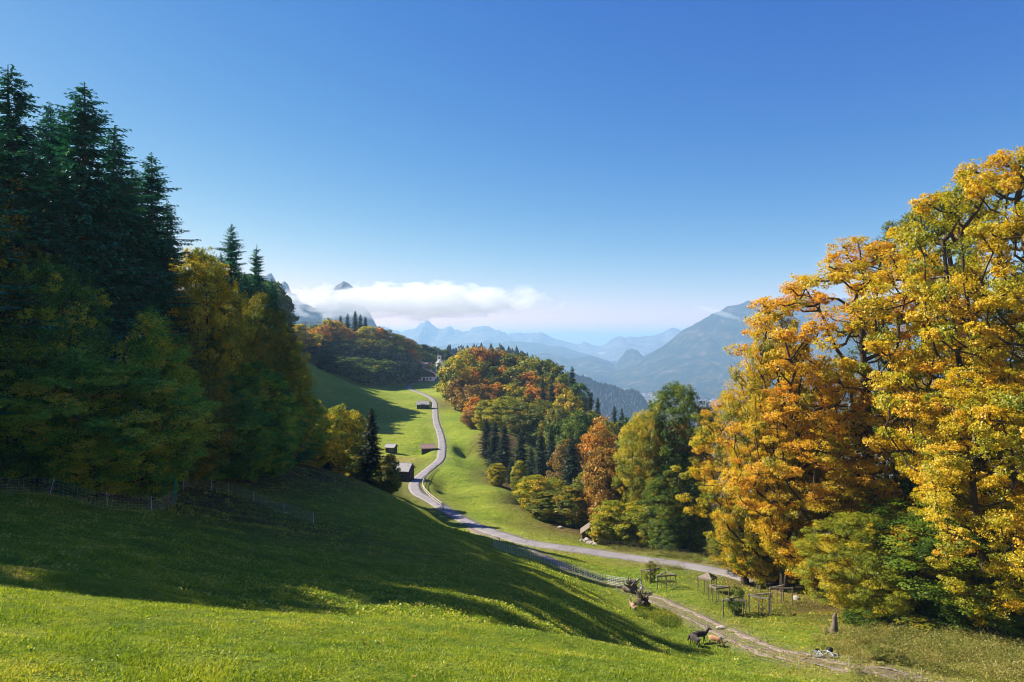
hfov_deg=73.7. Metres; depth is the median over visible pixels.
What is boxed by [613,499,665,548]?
broadleaf tree
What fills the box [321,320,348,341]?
broadleaf tree
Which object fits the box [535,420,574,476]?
broadleaf tree
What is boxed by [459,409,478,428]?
broadleaf tree
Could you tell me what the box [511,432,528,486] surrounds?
spruce tree
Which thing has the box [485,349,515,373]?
broadleaf tree
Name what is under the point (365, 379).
broadleaf tree
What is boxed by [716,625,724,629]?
rock
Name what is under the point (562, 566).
netting fence
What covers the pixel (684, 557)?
weeds
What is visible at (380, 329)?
broadleaf tree
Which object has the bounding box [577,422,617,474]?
broadleaf tree
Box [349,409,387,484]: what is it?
spruce tree
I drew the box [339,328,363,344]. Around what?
broadleaf tree
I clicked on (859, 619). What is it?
bush
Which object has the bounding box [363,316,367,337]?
spruce tree
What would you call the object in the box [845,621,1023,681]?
weeds
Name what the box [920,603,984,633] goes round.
bush
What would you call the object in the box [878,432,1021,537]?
broadleaf tree
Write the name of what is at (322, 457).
broadleaf tree
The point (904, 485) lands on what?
broadleaf tree
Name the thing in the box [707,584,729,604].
tree guard
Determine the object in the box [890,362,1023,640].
maple tree
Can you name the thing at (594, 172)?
sky
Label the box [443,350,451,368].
spruce tree
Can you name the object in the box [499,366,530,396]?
broadleaf tree
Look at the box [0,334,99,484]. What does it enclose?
broadleaf tree
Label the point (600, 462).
broadleaf tree
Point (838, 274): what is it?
maple tree
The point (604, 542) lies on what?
weeds
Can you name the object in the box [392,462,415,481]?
hay hut
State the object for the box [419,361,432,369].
farmhouse
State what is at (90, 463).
broadleaf tree
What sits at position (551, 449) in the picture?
spruce tree
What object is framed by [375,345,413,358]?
broadleaf tree
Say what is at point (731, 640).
dirt track
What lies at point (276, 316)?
broadleaf tree
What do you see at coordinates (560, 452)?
broadleaf tree
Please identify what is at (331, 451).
broadleaf tree
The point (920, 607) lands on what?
broadleaf tree
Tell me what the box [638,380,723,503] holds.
broadleaf tree
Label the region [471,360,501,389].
broadleaf tree
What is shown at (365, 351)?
broadleaf tree
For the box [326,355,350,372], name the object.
broadleaf tree
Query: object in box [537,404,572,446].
broadleaf tree
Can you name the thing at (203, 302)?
broadleaf tree
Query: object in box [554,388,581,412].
broadleaf tree
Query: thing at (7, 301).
spruce tree
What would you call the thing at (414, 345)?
broadleaf tree
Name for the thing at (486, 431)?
spruce tree
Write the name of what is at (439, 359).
church
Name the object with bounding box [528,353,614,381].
mountain ridge
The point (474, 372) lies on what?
broadleaf tree
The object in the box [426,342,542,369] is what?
distant wood
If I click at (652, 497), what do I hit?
broadleaf tree
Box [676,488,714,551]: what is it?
broadleaf tree
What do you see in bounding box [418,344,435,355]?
broadleaf tree
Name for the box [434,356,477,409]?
broadleaf tree
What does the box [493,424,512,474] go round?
spruce tree
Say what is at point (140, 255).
spruce tree
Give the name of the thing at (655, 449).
broadleaf tree
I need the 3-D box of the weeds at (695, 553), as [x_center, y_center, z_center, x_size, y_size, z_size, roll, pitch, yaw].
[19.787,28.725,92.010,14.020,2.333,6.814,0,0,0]
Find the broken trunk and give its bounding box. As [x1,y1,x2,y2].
[823,612,839,632]
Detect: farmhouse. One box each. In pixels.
[416,367,435,380]
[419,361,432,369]
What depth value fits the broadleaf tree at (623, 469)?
105.22 m
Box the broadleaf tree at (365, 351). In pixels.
[341,346,377,360]
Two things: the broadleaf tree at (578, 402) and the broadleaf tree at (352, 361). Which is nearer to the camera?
the broadleaf tree at (578, 402)
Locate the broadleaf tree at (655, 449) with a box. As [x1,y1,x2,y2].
[628,412,679,531]
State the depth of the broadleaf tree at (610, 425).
177.19 m
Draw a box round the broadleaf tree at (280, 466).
[235,397,312,477]
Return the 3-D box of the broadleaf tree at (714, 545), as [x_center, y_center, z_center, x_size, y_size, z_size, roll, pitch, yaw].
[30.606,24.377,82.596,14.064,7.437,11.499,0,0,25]
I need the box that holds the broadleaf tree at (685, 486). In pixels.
[644,448,713,549]
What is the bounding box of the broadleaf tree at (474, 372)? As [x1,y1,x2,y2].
[460,367,487,391]
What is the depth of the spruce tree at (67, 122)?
73.81 m
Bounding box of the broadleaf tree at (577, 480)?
[571,470,590,524]
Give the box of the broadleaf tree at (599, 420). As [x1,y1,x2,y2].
[579,415,618,451]
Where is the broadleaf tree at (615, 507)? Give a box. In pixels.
[590,499,637,543]
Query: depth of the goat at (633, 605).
62.37 m
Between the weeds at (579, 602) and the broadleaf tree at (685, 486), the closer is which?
the weeds at (579, 602)
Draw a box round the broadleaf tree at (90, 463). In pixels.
[0,360,227,498]
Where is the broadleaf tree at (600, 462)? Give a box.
[580,445,626,523]
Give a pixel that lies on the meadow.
(456, 480)
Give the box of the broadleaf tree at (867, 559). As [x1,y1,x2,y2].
[789,511,917,623]
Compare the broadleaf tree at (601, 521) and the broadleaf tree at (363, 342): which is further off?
the broadleaf tree at (363, 342)
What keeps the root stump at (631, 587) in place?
on the meadow
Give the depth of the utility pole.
299.94 m
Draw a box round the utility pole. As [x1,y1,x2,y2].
[305,321,305,356]
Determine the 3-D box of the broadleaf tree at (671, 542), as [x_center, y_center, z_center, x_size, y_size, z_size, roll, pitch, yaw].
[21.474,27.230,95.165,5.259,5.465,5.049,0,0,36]
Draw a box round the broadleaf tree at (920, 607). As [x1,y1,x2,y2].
[834,506,983,617]
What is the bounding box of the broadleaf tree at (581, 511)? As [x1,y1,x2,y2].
[563,489,590,527]
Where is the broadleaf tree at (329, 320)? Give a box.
[318,318,342,343]
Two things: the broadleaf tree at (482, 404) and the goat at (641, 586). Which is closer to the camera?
the goat at (641, 586)
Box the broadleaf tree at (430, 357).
[419,353,436,364]
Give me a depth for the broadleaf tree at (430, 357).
495.84 m
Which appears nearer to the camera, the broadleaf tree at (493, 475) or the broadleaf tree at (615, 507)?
the broadleaf tree at (615, 507)
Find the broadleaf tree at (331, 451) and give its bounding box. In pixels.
[300,400,340,467]
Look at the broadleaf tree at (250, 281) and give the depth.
290.53 m
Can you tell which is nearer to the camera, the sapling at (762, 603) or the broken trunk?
the broken trunk
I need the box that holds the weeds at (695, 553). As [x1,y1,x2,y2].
[607,544,704,557]
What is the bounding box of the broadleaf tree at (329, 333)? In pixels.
[304,323,344,345]
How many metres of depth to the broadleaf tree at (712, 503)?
117.06 m
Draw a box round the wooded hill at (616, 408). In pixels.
[587,394,644,420]
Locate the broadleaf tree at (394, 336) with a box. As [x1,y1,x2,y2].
[376,329,400,352]
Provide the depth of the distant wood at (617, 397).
2217.08 m
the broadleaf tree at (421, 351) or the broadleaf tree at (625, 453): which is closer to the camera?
the broadleaf tree at (625, 453)
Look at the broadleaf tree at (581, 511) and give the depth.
122.57 m
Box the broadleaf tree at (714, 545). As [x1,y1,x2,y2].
[704,519,799,575]
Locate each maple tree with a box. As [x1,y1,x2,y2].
[670,367,835,589]
[688,387,776,584]
[715,361,924,597]
[720,311,838,591]
[722,234,1023,578]
[831,191,1023,489]
[837,145,1023,551]
[872,200,1023,570]
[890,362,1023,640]
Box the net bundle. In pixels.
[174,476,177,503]
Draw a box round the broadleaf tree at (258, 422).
[171,379,284,482]
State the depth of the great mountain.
4905.25 m
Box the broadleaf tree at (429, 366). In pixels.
[426,363,432,370]
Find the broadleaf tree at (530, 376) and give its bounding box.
[513,370,546,394]
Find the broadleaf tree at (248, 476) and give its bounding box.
[211,359,303,482]
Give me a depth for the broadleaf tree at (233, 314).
84.13 m
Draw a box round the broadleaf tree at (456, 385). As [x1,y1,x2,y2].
[445,377,473,411]
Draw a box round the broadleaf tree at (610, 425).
[598,419,617,470]
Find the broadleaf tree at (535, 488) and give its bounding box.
[511,474,555,512]
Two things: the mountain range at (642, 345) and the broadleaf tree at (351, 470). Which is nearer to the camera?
the broadleaf tree at (351, 470)
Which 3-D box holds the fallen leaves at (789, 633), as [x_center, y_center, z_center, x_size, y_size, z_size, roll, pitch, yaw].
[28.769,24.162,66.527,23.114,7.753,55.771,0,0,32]
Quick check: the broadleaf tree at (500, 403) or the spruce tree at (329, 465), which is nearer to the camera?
the spruce tree at (329, 465)
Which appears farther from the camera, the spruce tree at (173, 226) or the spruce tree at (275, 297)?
the spruce tree at (275, 297)
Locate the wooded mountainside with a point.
(311, 323)
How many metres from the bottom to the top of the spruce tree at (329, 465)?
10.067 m
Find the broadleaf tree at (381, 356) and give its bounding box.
[372,350,401,364]
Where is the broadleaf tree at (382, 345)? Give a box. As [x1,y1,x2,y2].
[363,339,396,356]
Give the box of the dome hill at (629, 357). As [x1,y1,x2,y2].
[614,349,642,369]
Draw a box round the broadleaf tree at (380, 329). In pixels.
[370,326,393,352]
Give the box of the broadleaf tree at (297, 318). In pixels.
[282,291,299,334]
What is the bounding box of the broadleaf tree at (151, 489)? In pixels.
[90,305,210,500]
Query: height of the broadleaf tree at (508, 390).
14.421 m
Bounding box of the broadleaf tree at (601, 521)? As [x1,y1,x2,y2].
[585,513,615,543]
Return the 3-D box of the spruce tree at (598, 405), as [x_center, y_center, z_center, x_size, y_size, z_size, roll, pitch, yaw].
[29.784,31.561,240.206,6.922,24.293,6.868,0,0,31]
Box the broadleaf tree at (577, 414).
[562,410,592,446]
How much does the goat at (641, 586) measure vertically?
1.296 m
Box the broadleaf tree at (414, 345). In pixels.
[401,338,420,355]
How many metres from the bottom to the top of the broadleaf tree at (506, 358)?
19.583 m
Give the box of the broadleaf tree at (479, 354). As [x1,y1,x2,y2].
[464,347,492,377]
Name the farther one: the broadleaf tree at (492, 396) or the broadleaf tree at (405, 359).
the broadleaf tree at (405, 359)
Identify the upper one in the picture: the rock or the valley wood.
the valley wood
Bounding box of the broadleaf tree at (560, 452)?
[545,439,586,487]
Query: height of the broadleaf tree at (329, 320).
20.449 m
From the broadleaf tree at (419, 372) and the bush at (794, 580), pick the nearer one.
the bush at (794, 580)
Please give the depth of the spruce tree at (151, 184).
71.78 m
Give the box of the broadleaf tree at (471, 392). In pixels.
[456,384,488,409]
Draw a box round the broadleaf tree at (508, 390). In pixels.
[497,382,531,408]
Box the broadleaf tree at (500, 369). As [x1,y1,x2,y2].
[488,365,517,393]
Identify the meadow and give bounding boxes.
[0,326,1023,681]
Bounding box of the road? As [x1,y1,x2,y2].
[406,381,773,585]
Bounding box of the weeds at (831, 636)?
[808,623,913,662]
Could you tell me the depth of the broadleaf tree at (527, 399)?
249.19 m
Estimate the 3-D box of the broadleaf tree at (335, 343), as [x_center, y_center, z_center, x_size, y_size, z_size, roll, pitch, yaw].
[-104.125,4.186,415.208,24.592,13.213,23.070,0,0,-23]
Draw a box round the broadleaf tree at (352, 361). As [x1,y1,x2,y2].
[334,357,371,379]
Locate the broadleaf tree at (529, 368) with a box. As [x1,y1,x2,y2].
[516,355,544,380]
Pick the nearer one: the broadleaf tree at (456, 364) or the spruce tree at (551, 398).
the spruce tree at (551, 398)
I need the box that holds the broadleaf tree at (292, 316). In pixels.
[279,295,295,327]
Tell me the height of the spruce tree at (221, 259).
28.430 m
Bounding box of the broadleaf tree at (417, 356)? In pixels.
[403,348,424,364]
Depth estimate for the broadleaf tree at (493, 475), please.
151.19 m
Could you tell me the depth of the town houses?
3797.74 m
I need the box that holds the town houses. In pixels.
[640,392,743,412]
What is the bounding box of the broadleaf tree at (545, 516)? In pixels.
[525,490,564,521]
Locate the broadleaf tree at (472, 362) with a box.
[449,347,479,377]
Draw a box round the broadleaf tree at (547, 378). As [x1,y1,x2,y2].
[531,373,560,400]
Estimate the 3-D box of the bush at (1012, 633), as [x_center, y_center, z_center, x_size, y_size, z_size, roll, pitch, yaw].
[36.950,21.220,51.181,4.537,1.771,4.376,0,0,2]
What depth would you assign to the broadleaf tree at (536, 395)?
279.82 m
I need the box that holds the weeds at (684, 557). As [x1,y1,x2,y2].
[652,550,728,569]
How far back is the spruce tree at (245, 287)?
91.87 m
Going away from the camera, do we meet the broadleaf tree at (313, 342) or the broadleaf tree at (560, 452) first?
the broadleaf tree at (560, 452)
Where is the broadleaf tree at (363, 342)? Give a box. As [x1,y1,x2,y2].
[343,337,377,355]
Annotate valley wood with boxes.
[644,382,853,426]
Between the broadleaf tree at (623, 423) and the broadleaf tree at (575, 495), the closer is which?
the broadleaf tree at (575, 495)
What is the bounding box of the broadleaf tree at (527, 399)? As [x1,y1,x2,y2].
[513,394,542,433]
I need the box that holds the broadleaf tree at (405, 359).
[391,352,421,366]
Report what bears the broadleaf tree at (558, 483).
on the meadow
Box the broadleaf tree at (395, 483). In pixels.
[376,454,403,494]
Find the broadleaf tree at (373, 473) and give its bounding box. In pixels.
[367,462,393,490]
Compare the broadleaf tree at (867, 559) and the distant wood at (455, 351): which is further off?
the distant wood at (455, 351)
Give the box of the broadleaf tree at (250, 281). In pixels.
[241,274,266,289]
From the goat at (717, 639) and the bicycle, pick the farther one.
the goat at (717, 639)
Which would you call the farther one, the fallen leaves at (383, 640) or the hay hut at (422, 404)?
the hay hut at (422, 404)
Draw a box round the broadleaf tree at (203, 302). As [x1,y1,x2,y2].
[177,251,259,365]
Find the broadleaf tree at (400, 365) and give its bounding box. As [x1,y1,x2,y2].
[387,361,417,383]
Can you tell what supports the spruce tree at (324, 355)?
on the meadow
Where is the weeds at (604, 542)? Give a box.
[521,530,688,554]
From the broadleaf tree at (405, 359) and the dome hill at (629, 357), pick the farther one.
the dome hill at (629, 357)
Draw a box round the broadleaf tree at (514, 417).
[501,402,540,434]
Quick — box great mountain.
[597,298,1023,399]
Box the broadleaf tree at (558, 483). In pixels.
[541,476,565,521]
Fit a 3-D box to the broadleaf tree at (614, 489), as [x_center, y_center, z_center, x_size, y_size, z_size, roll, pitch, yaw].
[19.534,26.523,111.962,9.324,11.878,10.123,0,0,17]
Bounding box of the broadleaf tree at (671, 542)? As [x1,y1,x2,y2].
[647,516,686,553]
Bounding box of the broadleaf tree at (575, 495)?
[547,484,589,527]
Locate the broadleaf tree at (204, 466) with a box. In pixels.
[144,336,243,485]
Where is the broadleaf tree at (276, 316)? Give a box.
[233,289,303,464]
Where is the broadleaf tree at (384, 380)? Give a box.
[368,359,406,384]
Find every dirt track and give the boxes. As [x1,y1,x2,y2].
[648,596,941,681]
[648,599,908,681]
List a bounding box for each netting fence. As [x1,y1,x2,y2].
[2,478,174,510]
[183,479,313,523]
[493,541,625,585]
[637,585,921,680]
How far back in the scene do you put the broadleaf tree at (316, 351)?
396.14 m
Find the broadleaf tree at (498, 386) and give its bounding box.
[487,382,513,412]
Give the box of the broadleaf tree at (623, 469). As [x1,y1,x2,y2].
[611,409,675,527]
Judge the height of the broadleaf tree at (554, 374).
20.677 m
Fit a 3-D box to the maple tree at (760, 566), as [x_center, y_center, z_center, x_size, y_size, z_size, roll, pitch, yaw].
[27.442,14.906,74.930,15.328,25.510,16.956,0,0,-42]
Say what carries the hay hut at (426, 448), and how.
on the meadow
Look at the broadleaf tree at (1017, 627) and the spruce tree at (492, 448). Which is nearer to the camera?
the broadleaf tree at (1017, 627)
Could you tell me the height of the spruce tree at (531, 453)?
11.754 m
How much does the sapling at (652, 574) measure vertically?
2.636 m
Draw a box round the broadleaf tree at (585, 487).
[582,458,612,522]
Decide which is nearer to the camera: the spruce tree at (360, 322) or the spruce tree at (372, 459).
the spruce tree at (372, 459)
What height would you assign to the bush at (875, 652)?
1.168 m
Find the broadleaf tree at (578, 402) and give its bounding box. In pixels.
[566,397,585,414]
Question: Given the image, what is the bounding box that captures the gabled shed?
[580,522,596,541]
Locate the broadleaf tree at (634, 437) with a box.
[629,425,651,474]
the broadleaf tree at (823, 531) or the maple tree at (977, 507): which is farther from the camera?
the broadleaf tree at (823, 531)
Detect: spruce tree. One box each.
[0,64,124,454]
[0,119,64,474]
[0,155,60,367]
[14,206,118,476]
[20,82,195,464]
[22,132,58,282]
[29,102,73,254]
[46,106,78,202]
[70,168,159,413]
[93,125,196,474]
[113,214,184,467]
[121,152,222,454]
[121,162,194,360]
[149,258,205,460]
[159,200,205,353]
[204,252,226,348]
[209,224,260,367]
[232,272,258,360]
[247,244,276,393]
[264,278,299,448]
[276,337,323,464]
[315,339,335,369]
[318,415,344,470]
[326,348,335,372]
[344,313,351,328]
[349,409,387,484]
[351,311,358,339]
[356,314,362,329]
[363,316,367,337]
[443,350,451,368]
[476,418,491,456]
[484,421,500,468]
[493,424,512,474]
[506,460,521,483]
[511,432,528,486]
[525,447,536,487]
[529,432,553,485]
[537,378,548,421]
[544,427,556,476]
[547,383,556,403]
[557,436,585,508]
[566,367,577,395]
[586,395,592,413]
[594,396,603,418]
[611,405,617,431]
[613,422,622,463]
[620,409,624,421]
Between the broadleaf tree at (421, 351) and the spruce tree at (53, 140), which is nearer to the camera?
the spruce tree at (53, 140)
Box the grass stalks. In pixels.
[6,580,783,681]
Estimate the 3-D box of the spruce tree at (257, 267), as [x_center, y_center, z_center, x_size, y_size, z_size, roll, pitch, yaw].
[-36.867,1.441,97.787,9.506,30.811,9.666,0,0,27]
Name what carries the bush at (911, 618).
on the meadow
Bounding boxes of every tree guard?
[641,567,659,582]
[656,570,676,589]
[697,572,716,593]
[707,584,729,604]
[722,596,746,617]
[748,592,771,616]
[769,584,793,605]
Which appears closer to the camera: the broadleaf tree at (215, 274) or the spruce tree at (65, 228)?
the spruce tree at (65, 228)
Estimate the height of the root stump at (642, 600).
2.052 m
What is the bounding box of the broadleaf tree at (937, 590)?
[852,495,1023,634]
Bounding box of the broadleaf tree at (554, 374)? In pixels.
[540,362,570,383]
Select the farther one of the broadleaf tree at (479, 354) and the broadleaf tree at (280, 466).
the broadleaf tree at (479, 354)
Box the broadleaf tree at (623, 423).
[610,417,629,451]
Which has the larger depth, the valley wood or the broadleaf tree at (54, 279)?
the valley wood
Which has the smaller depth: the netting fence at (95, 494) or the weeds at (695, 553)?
the netting fence at (95, 494)
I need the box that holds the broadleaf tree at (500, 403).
[482,396,524,429]
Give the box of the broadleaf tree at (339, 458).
[316,403,363,474]
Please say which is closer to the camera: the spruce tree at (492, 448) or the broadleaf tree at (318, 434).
the broadleaf tree at (318, 434)
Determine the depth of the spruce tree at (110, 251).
64.30 m
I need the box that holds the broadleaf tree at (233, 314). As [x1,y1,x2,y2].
[202,287,284,469]
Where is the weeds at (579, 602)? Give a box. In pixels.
[547,587,588,626]
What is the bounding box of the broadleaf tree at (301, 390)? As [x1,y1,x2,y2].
[265,324,319,462]
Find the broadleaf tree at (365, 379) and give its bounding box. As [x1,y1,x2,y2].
[353,357,390,384]
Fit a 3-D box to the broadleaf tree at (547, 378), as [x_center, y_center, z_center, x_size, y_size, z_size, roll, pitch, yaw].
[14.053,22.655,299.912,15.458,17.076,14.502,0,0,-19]
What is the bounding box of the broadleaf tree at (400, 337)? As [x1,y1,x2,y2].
[391,334,411,352]
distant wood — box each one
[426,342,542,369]
[560,370,648,426]
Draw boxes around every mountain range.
[380,320,621,361]
[594,327,680,365]
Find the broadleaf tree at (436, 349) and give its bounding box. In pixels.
[426,346,444,361]
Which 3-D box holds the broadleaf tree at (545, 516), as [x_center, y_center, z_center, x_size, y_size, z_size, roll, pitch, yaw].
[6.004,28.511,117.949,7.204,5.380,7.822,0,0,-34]
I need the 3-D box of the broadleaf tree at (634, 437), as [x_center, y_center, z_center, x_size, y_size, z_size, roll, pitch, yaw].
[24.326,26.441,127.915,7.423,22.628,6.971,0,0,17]
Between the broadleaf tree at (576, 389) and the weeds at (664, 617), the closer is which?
the weeds at (664, 617)
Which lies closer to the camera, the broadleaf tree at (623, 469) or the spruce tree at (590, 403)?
the broadleaf tree at (623, 469)
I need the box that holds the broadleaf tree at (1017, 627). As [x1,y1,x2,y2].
[913,544,1023,630]
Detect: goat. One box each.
[629,598,636,612]
[639,579,642,594]
[687,633,700,647]
[692,624,711,642]
[708,634,724,647]
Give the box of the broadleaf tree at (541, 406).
[517,399,559,444]
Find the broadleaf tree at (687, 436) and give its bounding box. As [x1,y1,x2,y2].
[656,421,706,520]
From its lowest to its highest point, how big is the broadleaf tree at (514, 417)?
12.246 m
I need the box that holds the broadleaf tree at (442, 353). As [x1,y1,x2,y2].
[434,349,453,362]
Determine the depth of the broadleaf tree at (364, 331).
437.75 m
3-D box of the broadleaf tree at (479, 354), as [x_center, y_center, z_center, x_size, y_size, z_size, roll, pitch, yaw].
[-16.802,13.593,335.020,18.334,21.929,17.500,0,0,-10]
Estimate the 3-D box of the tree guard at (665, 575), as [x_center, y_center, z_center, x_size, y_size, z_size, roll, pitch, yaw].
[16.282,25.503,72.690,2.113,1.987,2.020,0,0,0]
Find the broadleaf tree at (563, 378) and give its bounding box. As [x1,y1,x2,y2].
[554,371,579,394]
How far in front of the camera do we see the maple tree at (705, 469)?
77.77 m
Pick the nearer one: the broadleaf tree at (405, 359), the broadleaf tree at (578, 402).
the broadleaf tree at (578, 402)
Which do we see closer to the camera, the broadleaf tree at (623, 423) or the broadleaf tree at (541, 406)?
the broadleaf tree at (623, 423)
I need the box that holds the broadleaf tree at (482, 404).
[471,399,495,429]
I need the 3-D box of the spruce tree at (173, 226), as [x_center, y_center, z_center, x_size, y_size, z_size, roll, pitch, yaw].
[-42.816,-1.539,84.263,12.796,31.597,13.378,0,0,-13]
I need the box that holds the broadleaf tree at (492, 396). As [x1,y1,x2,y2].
[473,383,500,406]
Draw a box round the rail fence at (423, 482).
[422,464,442,506]
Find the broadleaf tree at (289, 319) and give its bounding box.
[263,283,293,347]
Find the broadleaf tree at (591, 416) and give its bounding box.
[569,410,602,422]
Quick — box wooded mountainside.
[292,321,419,344]
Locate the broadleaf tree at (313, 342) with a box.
[297,333,326,351]
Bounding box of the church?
[436,350,443,371]
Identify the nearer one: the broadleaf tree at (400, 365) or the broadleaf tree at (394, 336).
the broadleaf tree at (400, 365)
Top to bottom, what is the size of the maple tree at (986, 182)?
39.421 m
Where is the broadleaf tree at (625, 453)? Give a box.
[612,433,636,466]
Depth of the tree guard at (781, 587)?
63.49 m
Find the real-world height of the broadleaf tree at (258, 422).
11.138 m
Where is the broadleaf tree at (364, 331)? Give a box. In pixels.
[352,326,383,346]
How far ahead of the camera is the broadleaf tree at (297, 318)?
318.79 m
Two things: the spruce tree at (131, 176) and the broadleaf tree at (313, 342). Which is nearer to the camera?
the spruce tree at (131, 176)
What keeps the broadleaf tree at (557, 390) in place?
on the meadow
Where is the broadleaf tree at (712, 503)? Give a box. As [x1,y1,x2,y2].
[696,417,724,534]
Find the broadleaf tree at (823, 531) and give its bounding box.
[798,512,851,587]
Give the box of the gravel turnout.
[466,527,569,569]
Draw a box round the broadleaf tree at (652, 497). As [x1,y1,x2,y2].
[636,475,695,550]
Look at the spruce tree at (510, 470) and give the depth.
159.69 m
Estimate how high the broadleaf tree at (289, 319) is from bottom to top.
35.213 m
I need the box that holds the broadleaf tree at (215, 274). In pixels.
[163,245,257,455]
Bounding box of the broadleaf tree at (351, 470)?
[342,443,380,478]
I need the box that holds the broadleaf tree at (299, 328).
[293,324,310,338]
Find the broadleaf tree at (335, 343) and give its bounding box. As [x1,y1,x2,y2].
[325,337,356,356]
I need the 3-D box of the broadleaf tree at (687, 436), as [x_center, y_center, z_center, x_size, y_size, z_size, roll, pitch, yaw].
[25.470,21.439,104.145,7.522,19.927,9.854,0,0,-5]
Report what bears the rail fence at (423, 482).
on the meadow
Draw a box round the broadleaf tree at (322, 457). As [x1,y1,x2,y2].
[311,425,335,464]
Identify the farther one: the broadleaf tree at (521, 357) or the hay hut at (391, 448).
the broadleaf tree at (521, 357)
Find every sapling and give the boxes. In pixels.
[642,560,657,582]
[725,585,746,615]
[753,578,773,612]
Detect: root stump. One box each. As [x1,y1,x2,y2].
[622,576,638,593]
[633,590,650,607]
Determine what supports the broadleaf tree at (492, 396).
on the meadow
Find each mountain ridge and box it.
[434,341,591,358]
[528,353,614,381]
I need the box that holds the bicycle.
[811,644,838,658]
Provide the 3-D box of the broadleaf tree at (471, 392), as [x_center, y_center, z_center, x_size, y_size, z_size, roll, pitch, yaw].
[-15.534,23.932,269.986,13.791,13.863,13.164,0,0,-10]
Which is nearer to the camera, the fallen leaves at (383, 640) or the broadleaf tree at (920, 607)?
the fallen leaves at (383, 640)
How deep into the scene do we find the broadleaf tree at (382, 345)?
429.06 m
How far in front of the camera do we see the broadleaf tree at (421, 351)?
499.80 m
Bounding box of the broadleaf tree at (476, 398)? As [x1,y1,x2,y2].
[463,395,488,425]
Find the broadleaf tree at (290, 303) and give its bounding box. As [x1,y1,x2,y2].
[266,280,293,333]
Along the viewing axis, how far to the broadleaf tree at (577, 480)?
131.23 m
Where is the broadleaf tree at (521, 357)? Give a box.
[509,353,534,375]
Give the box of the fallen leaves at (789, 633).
[723,571,946,675]
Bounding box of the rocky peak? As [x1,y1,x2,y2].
[205,273,377,327]
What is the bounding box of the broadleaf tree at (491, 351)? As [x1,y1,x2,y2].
[479,348,501,373]
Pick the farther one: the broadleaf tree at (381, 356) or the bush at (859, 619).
the broadleaf tree at (381, 356)
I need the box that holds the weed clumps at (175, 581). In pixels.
[0,467,957,681]
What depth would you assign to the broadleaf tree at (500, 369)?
308.43 m
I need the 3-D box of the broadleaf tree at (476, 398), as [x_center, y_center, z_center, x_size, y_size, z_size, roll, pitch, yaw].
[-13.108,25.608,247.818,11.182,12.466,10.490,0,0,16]
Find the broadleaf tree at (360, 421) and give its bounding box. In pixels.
[335,409,368,475]
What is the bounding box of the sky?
[0,0,1023,345]
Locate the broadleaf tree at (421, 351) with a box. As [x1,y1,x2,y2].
[415,344,427,360]
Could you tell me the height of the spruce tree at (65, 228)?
23.572 m
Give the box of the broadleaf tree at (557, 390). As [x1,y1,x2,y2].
[545,383,572,402]
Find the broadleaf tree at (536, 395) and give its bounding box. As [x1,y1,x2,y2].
[522,387,548,405]
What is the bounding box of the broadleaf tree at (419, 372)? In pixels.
[402,361,424,382]
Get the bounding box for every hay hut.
[384,443,397,453]
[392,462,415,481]
[416,401,429,408]
[420,443,434,454]
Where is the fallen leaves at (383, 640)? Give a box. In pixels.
[139,598,701,679]
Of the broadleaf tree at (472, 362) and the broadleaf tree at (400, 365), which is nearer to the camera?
the broadleaf tree at (472, 362)
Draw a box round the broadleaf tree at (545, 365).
[532,359,559,380]
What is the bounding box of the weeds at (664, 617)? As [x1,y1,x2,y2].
[633,604,681,627]
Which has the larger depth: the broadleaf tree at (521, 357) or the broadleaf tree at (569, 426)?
the broadleaf tree at (521, 357)
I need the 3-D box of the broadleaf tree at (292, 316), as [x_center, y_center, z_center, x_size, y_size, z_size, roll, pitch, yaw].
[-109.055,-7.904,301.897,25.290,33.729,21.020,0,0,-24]
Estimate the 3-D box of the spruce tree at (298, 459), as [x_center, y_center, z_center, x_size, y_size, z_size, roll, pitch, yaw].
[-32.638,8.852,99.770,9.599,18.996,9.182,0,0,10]
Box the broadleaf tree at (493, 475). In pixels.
[485,462,509,485]
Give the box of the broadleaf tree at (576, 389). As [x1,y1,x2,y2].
[565,383,594,413]
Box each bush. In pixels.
[788,576,800,583]
[841,607,894,631]
[864,643,912,667]
[875,613,945,638]
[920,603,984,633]
[975,623,1023,639]
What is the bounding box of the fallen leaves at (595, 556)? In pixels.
[526,533,716,568]
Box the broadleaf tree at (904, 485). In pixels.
[807,389,1011,563]
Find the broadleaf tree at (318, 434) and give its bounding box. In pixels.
[275,375,333,463]
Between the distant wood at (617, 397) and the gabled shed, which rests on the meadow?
the gabled shed
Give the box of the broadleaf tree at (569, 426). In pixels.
[554,419,593,462]
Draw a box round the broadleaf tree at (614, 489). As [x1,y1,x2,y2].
[604,469,643,536]
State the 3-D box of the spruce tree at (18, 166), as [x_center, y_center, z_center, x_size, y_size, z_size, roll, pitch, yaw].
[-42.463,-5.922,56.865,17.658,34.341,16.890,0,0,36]
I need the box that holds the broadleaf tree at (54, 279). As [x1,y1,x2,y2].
[0,258,117,483]
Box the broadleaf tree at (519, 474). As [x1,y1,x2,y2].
[510,460,527,495]
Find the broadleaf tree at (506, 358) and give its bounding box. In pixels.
[496,353,525,375]
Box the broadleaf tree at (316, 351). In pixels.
[300,345,339,355]

